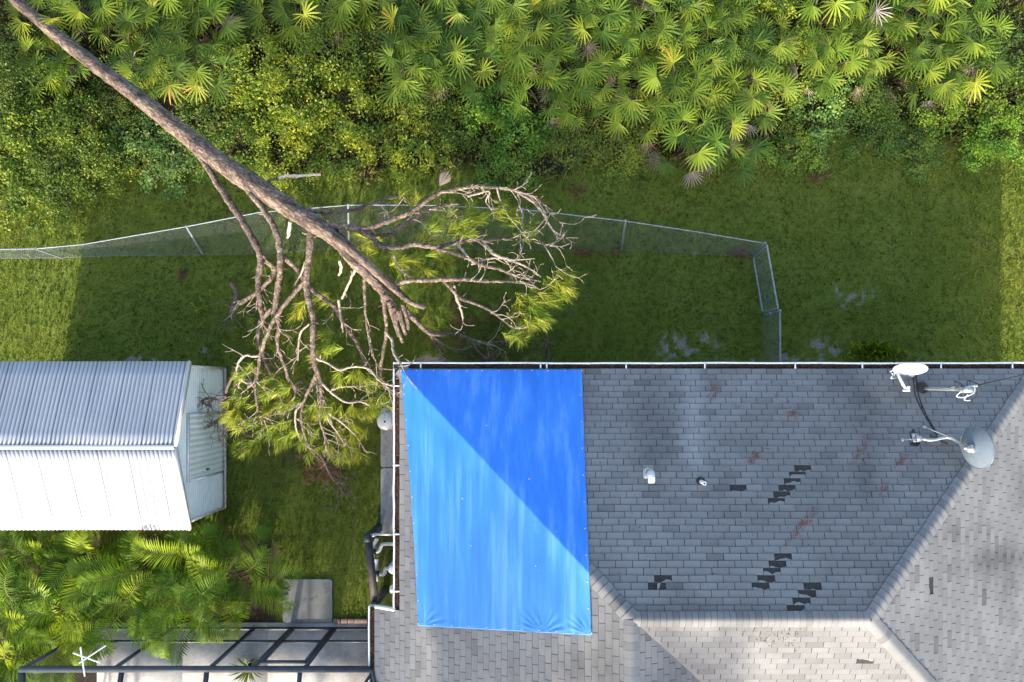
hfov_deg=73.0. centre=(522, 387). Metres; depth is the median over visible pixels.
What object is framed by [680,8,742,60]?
saw palmetto
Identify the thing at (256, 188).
fallen pine
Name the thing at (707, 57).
saw palmetto
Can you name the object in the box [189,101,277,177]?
shrub
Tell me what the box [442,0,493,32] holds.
saw palmetto
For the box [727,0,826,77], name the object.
shrub
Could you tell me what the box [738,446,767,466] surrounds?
pine straw
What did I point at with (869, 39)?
saw palmetto
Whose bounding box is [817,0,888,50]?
saw palmetto
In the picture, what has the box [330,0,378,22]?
saw palmetto
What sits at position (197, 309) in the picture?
pine spray
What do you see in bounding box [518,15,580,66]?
saw palmetto
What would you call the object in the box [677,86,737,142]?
saw palmetto
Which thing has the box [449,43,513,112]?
saw palmetto
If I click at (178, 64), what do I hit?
saw palmetto
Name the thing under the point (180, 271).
pine spray
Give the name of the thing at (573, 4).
saw palmetto
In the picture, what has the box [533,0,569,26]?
saw palmetto
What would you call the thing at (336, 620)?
brick
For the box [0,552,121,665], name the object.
areca palm
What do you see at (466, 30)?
saw palmetto
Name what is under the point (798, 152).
shrub
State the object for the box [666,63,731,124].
saw palmetto
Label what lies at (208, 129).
shrub
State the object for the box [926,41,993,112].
saw palmetto
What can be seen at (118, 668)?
screen enclosure
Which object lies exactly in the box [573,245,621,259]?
pine spray
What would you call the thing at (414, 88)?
saw palmetto
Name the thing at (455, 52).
saw palmetto
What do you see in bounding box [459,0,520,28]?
saw palmetto
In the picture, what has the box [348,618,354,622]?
brick
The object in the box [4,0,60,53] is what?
saw palmetto
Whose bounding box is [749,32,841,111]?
shrub
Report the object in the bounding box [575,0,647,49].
saw palmetto
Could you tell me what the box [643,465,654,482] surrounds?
exhaust vent
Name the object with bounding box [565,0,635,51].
saw palmetto
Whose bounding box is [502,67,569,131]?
saw palmetto
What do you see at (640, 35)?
saw palmetto
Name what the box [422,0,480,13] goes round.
saw palmetto
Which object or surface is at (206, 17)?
saw palmetto
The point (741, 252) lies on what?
pine spray
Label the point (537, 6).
saw palmetto
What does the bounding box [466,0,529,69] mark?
saw palmetto
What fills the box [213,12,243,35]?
dead palm fan
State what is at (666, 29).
saw palmetto
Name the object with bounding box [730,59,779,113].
saw palmetto
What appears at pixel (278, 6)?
saw palmetto
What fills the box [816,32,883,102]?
saw palmetto
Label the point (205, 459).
door
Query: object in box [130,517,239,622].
areca palm
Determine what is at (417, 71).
saw palmetto
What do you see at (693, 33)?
saw palmetto
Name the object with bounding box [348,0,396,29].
saw palmetto
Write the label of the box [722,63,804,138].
saw palmetto
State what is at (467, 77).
saw palmetto
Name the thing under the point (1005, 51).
shrub
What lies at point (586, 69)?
saw palmetto
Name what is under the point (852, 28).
saw palmetto
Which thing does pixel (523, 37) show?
saw palmetto
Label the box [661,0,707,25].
saw palmetto
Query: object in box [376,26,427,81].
saw palmetto
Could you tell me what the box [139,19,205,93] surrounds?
saw palmetto
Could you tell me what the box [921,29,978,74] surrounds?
saw palmetto
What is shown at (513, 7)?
saw palmetto
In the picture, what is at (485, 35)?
saw palmetto
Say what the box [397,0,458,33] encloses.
saw palmetto
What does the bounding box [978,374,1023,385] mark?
power line
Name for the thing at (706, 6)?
saw palmetto
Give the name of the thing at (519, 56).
saw palmetto
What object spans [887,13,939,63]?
saw palmetto
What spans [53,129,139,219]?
shrub
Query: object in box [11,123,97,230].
shrub
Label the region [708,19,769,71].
saw palmetto
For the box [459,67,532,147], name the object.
shrub
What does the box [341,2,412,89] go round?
shrub
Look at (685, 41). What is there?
saw palmetto
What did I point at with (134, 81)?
saw palmetto
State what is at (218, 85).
saw palmetto
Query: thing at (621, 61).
saw palmetto
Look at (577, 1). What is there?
saw palmetto
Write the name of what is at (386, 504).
path
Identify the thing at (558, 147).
shrub
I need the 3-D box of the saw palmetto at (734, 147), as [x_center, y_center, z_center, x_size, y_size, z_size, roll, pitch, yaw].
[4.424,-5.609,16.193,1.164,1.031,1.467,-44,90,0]
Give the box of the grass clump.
[841,334,917,361]
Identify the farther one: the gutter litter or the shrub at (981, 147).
the shrub at (981, 147)
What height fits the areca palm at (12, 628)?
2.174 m
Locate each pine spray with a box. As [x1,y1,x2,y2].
[176,266,187,280]
[188,300,210,314]
[567,183,586,195]
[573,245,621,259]
[730,244,750,260]
[809,169,832,182]
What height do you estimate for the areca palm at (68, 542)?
1.974 m
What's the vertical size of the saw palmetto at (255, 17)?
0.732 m
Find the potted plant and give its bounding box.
[229,653,262,681]
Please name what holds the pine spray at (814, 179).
on the lawn at (820, 344)
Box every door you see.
[190,413,223,479]
[260,627,333,663]
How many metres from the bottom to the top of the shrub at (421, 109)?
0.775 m
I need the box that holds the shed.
[0,361,226,530]
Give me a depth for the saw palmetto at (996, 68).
15.91 m
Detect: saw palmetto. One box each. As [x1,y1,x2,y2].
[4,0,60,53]
[12,35,80,103]
[16,34,76,91]
[27,0,82,35]
[44,0,109,38]
[45,31,92,97]
[58,0,137,36]
[83,0,123,19]
[84,0,143,61]
[103,0,188,88]
[112,30,183,96]
[113,0,163,35]
[127,53,182,99]
[133,0,197,29]
[136,34,197,104]
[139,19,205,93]
[141,0,190,58]
[149,0,217,33]
[164,0,248,64]
[165,0,229,37]
[171,28,242,96]
[176,0,227,39]
[182,45,251,105]
[213,0,236,11]
[243,0,298,43]
[249,0,297,9]
[262,0,322,46]
[269,0,345,54]
[303,0,349,29]
[304,0,375,42]
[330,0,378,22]
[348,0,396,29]
[351,0,402,51]
[373,30,452,102]
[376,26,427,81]
[376,44,441,106]
[377,0,424,24]
[377,2,441,59]
[384,0,434,32]
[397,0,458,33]
[407,17,475,88]
[419,37,474,94]
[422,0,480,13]
[424,0,493,39]
[425,6,483,65]
[428,0,464,11]
[430,16,480,84]
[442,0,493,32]
[445,39,498,100]
[449,1,517,58]
[449,22,503,82]
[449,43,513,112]
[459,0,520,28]
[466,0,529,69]
[475,44,529,95]
[479,5,551,78]
[483,0,528,26]
[484,0,535,54]
[497,1,561,67]
[498,29,561,89]
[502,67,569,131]
[505,0,553,28]
[513,36,578,101]
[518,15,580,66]
[519,0,573,64]
[523,0,587,39]
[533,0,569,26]
[535,45,598,106]
[539,0,575,12]
[554,75,607,132]
[556,30,607,100]
[561,0,602,20]
[563,45,620,93]
[564,2,622,68]
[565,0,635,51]
[569,47,630,108]
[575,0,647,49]
[580,24,639,72]
[593,0,630,26]
[598,59,668,128]
[602,85,671,155]
[603,0,677,55]
[606,41,658,103]
[620,0,695,48]
[622,11,681,68]
[625,0,669,13]
[632,7,697,75]
[635,40,711,106]
[637,64,697,132]
[638,32,687,94]
[644,101,726,188]
[654,45,715,123]
[657,0,702,51]
[657,38,708,90]
[658,98,719,160]
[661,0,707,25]
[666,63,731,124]
[667,0,695,11]
[668,0,715,11]
[673,31,735,88]
[675,5,727,52]
[677,0,723,32]
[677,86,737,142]
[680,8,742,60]
[686,46,733,103]
[687,100,748,166]
[688,60,749,114]
[688,121,746,163]
[694,103,774,187]
[696,0,770,68]
[697,0,756,35]
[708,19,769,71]
[716,29,780,100]
[716,52,771,120]
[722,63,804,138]
[725,0,759,14]
[726,20,802,75]
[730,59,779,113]
[734,8,801,73]
[750,0,790,19]
[785,23,868,101]
[792,0,854,26]
[807,26,859,75]
[813,5,880,71]
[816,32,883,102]
[817,0,872,27]
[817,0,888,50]
[823,3,865,44]
[827,1,878,31]
[838,7,904,77]
[849,0,896,37]
[858,0,930,40]
[880,0,941,41]
[880,43,947,111]
[884,0,925,7]
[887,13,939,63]
[894,0,952,27]
[895,42,964,112]
[898,0,959,68]
[903,15,953,79]
[907,0,971,27]
[920,0,974,40]
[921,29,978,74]
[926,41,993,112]
[931,17,1011,105]
[936,0,989,32]
[941,8,1016,75]
[963,0,1000,25]
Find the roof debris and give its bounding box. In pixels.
[596,375,921,650]
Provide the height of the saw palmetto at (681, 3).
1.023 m
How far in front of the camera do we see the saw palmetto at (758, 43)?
15.90 m
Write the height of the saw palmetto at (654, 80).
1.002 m
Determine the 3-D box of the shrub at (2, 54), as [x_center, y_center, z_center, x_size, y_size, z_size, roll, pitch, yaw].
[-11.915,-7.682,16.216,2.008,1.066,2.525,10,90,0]
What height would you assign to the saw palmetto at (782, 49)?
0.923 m
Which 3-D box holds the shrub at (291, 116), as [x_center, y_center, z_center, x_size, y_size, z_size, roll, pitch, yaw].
[-5.445,-6.647,16.090,2.786,1.349,2.361,-42,90,0]
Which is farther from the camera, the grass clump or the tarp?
the grass clump
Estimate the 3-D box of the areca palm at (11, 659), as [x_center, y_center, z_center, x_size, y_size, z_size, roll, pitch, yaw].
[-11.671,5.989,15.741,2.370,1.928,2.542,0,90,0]
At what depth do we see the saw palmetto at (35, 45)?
16.09 m
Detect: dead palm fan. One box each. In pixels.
[191,75,209,99]
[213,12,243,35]
[439,170,451,204]
[573,37,600,62]
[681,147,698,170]
[753,117,776,138]
[755,88,777,116]
[864,0,892,27]
[960,55,980,79]
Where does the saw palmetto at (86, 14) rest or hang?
on the lawn at (820, 344)
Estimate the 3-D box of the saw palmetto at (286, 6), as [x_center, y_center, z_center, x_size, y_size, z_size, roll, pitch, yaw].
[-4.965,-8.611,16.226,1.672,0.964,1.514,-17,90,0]
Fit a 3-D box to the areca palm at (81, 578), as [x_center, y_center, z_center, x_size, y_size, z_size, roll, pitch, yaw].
[-8.592,4.122,15.638,2.500,2.134,2.204,41,90,0]
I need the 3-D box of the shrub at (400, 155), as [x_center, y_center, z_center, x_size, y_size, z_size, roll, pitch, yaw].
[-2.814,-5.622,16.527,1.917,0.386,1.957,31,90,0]
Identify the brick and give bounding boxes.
[333,618,340,622]
[341,618,347,622]
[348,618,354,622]
[354,618,360,622]
[361,618,367,622]
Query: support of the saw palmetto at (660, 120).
on the lawn at (820, 344)
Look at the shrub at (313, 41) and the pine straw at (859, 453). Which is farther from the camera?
the shrub at (313, 41)
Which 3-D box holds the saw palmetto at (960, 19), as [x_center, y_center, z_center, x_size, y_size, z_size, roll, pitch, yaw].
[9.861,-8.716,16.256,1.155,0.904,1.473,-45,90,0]
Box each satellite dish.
[889,362,927,391]
[901,426,994,468]
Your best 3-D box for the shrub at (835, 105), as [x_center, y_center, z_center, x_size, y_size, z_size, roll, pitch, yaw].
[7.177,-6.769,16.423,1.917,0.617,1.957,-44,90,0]
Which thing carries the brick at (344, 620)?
on the lawn at (820, 344)
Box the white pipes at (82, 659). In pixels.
[73,645,105,676]
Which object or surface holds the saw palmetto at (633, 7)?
on the lawn at (820, 344)
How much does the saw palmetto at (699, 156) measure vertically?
1.217 m
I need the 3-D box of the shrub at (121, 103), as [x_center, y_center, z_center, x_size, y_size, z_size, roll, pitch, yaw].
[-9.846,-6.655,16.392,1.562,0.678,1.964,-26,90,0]
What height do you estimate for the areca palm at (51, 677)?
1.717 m
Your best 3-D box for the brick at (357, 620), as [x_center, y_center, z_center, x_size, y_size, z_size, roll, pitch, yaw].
[-3.966,5.624,16.655,0.158,0.090,0.110,0,90,0]
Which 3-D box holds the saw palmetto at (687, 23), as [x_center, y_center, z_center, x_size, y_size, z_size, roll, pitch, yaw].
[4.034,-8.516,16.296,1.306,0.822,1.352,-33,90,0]
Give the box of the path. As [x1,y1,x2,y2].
[381,468,392,532]
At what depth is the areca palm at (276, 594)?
15.42 m
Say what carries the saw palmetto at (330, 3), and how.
on the lawn at (820, 344)
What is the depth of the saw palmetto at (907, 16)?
15.70 m
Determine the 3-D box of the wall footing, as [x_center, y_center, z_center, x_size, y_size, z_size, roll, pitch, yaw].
[-2.785,1.215,16.703,1.270,0.095,1.430,0,90,0]
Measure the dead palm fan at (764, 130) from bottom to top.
0.375 m
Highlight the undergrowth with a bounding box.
[0,0,1023,192]
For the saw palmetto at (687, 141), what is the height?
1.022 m
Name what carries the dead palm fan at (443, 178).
on the lawn at (820, 344)
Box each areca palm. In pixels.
[0,530,76,617]
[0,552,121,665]
[0,553,57,652]
[0,601,51,681]
[15,571,116,681]
[28,530,142,615]
[66,530,197,639]
[73,537,169,665]
[128,548,248,665]
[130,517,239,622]
[169,521,305,640]
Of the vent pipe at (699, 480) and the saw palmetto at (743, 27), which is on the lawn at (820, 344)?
the saw palmetto at (743, 27)
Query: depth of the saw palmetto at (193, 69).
15.87 m
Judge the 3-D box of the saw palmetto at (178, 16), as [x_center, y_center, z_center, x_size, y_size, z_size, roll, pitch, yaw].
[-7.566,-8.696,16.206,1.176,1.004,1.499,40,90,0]
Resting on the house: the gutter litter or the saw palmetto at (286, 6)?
the gutter litter
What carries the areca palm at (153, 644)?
on the lawn at (820, 344)
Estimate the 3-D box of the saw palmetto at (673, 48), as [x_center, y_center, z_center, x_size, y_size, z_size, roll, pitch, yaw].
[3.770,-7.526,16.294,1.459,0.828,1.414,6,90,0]
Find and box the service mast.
[916,380,979,400]
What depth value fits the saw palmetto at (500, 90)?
16.09 m
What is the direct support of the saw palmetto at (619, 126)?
on the lawn at (820, 344)
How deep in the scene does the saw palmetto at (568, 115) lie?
16.10 m
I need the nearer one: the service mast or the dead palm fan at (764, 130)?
the service mast
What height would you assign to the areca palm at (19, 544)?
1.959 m
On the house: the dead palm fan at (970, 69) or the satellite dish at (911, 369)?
the satellite dish at (911, 369)
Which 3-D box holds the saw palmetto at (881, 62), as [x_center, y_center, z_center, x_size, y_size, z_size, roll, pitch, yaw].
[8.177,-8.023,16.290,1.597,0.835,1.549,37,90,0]
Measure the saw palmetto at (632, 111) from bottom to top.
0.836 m
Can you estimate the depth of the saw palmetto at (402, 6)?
15.93 m
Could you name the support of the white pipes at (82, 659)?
attached to the screen enclosure
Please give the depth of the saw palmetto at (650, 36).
16.06 m
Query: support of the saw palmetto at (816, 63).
on the lawn at (820, 344)
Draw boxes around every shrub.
[0,16,54,107]
[0,55,71,153]
[0,94,78,196]
[0,145,64,234]
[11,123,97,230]
[12,171,98,237]
[15,65,93,152]
[22,85,128,181]
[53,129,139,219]
[70,72,153,133]
[100,112,177,175]
[137,133,207,202]
[171,87,242,170]
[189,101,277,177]
[203,0,280,57]
[213,21,306,113]
[235,44,345,154]
[243,111,328,191]
[277,0,384,106]
[289,118,381,198]
[293,56,410,160]
[321,0,399,44]
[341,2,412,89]
[358,110,442,184]
[375,74,469,137]
[427,95,498,165]
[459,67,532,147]
[471,131,543,197]
[478,96,559,180]
[512,100,605,171]
[577,113,658,189]
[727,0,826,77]
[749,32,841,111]
[761,106,829,176]
[786,68,857,152]
[832,0,916,36]
[832,51,904,147]
[839,100,912,165]
[883,106,947,183]
[896,69,977,153]
[931,10,1023,96]
[957,96,1023,174]
[971,45,1023,136]
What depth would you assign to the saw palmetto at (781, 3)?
15.95 m
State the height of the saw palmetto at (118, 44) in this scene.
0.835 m
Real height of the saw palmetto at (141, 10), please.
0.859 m
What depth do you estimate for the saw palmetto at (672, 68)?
15.94 m
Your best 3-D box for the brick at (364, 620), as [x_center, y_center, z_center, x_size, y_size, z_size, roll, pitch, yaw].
[-3.818,5.624,16.655,0.155,0.090,0.100,0,90,0]
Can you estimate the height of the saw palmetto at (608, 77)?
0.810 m
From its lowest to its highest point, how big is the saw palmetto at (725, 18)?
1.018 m
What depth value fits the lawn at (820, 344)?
16.70 m
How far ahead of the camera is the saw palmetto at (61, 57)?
15.86 m
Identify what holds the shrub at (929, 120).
on the lawn at (820, 344)
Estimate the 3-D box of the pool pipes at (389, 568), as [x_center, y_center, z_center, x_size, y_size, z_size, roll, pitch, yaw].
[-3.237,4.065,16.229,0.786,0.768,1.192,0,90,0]
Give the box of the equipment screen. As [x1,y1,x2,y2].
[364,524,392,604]
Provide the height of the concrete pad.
0.120 m
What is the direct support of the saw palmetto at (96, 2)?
on the lawn at (820, 344)
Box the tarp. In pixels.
[400,369,591,634]
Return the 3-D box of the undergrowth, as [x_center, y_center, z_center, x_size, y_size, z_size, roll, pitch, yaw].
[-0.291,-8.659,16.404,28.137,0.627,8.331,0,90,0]
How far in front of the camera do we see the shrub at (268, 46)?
16.10 m
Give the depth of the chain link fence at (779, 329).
15.83 m
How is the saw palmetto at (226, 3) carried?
on the lawn at (820, 344)
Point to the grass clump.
(886, 350)
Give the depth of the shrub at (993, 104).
16.21 m
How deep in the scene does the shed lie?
14.52 m
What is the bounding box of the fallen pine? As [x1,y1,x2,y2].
[8,0,594,512]
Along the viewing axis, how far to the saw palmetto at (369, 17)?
15.98 m
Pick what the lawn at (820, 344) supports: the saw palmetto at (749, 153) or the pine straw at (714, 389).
the saw palmetto at (749, 153)
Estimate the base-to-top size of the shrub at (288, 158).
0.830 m
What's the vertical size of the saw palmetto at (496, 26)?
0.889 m
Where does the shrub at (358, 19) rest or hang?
on the lawn at (820, 344)
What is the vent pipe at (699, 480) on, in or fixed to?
on the house
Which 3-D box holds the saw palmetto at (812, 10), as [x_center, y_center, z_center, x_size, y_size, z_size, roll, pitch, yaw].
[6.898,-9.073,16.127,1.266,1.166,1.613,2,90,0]
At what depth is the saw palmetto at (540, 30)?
15.74 m
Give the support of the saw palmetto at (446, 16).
on the lawn at (820, 344)
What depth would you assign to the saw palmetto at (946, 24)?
15.90 m
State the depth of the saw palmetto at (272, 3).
15.94 m
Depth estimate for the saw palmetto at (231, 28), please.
15.91 m
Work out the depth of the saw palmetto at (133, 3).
15.80 m
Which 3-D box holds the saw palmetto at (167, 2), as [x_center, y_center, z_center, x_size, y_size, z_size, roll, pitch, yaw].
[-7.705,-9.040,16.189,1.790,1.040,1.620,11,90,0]
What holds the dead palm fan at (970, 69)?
on the lawn at (820, 344)
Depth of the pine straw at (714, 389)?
13.79 m
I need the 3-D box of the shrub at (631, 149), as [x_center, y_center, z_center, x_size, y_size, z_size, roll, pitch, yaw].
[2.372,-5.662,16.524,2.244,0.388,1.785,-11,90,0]
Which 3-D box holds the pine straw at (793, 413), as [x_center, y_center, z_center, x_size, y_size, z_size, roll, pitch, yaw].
[5.185,0.447,13.604,0.381,0.231,0.602,-36,90,0]
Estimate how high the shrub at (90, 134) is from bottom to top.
1.163 m
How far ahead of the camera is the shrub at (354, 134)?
16.17 m
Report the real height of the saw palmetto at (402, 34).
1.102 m
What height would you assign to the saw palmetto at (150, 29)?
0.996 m
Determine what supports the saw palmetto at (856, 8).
on the lawn at (820, 344)
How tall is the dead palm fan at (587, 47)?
0.887 m
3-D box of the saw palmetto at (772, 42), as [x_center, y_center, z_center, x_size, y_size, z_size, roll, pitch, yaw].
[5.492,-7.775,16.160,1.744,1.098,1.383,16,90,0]
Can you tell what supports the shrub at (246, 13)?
on the lawn at (820, 344)
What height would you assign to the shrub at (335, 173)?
0.581 m
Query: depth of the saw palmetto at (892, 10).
15.84 m
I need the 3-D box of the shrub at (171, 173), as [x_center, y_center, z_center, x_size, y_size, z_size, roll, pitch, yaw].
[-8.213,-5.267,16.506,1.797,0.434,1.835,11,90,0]
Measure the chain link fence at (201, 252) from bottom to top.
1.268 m
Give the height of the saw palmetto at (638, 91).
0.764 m
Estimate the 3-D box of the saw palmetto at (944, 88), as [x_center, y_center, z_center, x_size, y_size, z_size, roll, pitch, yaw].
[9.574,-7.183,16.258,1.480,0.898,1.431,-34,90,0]
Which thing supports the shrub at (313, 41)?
on the lawn at (820, 344)
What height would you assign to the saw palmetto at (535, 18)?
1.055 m
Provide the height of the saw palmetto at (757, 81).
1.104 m
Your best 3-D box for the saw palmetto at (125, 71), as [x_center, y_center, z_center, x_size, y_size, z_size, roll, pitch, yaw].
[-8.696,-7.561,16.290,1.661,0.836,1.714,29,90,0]
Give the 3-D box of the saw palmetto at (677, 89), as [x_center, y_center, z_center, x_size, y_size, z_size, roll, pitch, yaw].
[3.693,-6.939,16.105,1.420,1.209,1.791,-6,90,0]
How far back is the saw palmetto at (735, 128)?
15.96 m
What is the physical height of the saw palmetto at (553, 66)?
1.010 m
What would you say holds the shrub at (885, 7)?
on the lawn at (820, 344)
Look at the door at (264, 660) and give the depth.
15.58 m
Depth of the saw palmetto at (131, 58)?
16.02 m
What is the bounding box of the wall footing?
[381,408,392,466]
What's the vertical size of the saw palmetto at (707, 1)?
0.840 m
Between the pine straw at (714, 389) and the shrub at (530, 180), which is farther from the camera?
the shrub at (530, 180)
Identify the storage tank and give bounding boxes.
[377,412,392,429]
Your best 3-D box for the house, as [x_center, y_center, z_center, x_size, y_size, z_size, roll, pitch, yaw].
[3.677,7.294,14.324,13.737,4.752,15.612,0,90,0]
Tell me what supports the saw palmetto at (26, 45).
on the lawn at (820, 344)
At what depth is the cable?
13.60 m
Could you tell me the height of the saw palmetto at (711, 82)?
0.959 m
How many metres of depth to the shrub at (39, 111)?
16.08 m
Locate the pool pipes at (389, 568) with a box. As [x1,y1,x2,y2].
[373,538,392,581]
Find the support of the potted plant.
on the patio
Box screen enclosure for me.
[18,627,375,681]
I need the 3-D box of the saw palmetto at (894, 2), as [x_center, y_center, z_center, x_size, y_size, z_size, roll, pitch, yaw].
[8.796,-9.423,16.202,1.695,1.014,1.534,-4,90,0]
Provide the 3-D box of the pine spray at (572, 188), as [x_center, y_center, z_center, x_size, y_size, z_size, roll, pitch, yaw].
[1.332,-4.738,16.643,0.599,0.379,0.452,0,90,0]
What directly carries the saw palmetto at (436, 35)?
on the lawn at (820, 344)
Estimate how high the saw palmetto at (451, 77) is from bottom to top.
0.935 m
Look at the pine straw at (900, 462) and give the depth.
13.17 m
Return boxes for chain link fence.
[0,203,762,258]
[763,309,781,361]
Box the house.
[368,362,1023,681]
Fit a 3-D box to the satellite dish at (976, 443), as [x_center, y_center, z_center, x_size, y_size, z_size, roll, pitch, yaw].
[8.015,0.953,12.959,1.290,1.028,0.707,22,90,0]
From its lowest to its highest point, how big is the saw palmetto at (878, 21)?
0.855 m
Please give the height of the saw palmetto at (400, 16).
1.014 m
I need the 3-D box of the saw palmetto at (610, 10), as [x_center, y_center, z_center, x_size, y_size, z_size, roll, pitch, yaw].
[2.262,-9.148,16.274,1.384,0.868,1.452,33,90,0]
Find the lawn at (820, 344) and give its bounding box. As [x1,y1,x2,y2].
[0,0,1023,681]
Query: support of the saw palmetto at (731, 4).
on the lawn at (820, 344)
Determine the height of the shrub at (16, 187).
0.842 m
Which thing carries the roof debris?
on the house
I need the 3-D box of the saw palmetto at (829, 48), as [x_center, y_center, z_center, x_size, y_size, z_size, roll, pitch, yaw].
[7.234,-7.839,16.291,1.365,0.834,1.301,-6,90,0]
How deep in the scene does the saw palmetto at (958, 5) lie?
15.93 m
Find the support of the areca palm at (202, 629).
on the lawn at (820, 344)
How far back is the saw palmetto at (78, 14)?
15.87 m
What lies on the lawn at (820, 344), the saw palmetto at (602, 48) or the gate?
the saw palmetto at (602, 48)
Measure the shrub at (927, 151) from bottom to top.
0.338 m
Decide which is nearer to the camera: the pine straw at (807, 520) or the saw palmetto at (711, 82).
the pine straw at (807, 520)
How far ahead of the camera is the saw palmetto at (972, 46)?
15.88 m
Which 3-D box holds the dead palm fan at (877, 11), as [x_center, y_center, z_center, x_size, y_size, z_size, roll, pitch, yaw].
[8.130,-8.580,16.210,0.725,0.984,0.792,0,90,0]
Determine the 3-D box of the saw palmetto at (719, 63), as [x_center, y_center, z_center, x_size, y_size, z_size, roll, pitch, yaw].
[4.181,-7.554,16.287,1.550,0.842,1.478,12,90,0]
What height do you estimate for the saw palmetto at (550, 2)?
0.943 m
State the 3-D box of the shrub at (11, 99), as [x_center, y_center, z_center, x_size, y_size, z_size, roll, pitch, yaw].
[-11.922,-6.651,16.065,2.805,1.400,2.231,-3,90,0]
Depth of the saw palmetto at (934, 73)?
15.93 m
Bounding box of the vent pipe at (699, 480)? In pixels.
[696,477,706,484]
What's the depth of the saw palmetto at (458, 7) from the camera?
16.11 m
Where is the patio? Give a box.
[97,622,367,681]
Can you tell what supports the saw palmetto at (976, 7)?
on the lawn at (820, 344)
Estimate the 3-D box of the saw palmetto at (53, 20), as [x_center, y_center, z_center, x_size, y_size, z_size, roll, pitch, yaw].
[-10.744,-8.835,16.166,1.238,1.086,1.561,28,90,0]
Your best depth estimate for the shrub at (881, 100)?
16.37 m
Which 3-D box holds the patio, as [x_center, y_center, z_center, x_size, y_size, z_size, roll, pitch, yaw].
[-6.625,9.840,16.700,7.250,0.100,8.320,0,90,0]
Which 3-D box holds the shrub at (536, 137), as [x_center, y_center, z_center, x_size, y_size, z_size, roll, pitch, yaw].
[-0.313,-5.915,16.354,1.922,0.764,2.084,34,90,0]
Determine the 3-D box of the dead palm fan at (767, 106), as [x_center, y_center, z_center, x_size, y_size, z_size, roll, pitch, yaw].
[5.733,-6.649,16.449,0.713,0.509,0.690,-39,90,0]
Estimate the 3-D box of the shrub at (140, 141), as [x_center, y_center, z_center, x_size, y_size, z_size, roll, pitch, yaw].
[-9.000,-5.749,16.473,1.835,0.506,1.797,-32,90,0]
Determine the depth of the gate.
15.99 m
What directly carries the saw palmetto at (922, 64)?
on the lawn at (820, 344)
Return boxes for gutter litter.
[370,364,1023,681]
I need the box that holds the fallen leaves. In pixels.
[49,117,1021,613]
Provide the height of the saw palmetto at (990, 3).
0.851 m
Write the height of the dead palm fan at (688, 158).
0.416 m
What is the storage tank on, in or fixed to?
on the wall footing
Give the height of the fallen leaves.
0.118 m
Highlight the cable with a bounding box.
[913,375,947,443]
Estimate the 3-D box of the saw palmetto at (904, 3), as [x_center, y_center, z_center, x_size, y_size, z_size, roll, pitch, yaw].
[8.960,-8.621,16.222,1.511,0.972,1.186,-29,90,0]
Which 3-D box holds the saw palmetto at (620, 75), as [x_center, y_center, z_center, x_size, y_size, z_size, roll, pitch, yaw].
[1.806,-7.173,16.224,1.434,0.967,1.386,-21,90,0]
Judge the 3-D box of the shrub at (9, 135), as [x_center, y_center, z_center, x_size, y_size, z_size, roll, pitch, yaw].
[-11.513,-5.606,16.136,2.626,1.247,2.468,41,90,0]
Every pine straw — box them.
[708,378,720,398]
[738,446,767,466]
[776,507,819,556]
[780,401,802,422]
[850,440,870,466]
[895,450,910,475]
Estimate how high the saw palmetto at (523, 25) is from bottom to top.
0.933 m
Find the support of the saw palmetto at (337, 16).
on the lawn at (820, 344)
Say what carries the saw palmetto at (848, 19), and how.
on the lawn at (820, 344)
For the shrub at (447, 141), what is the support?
on the lawn at (820, 344)
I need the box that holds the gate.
[751,241,778,314]
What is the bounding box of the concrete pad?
[283,579,332,622]
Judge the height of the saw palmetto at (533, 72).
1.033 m
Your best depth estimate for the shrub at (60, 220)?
16.43 m
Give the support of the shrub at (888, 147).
on the lawn at (820, 344)
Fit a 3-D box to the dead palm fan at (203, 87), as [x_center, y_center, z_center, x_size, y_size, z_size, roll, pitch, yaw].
[-7.567,-7.088,16.456,0.711,0.496,0.704,-28,90,0]

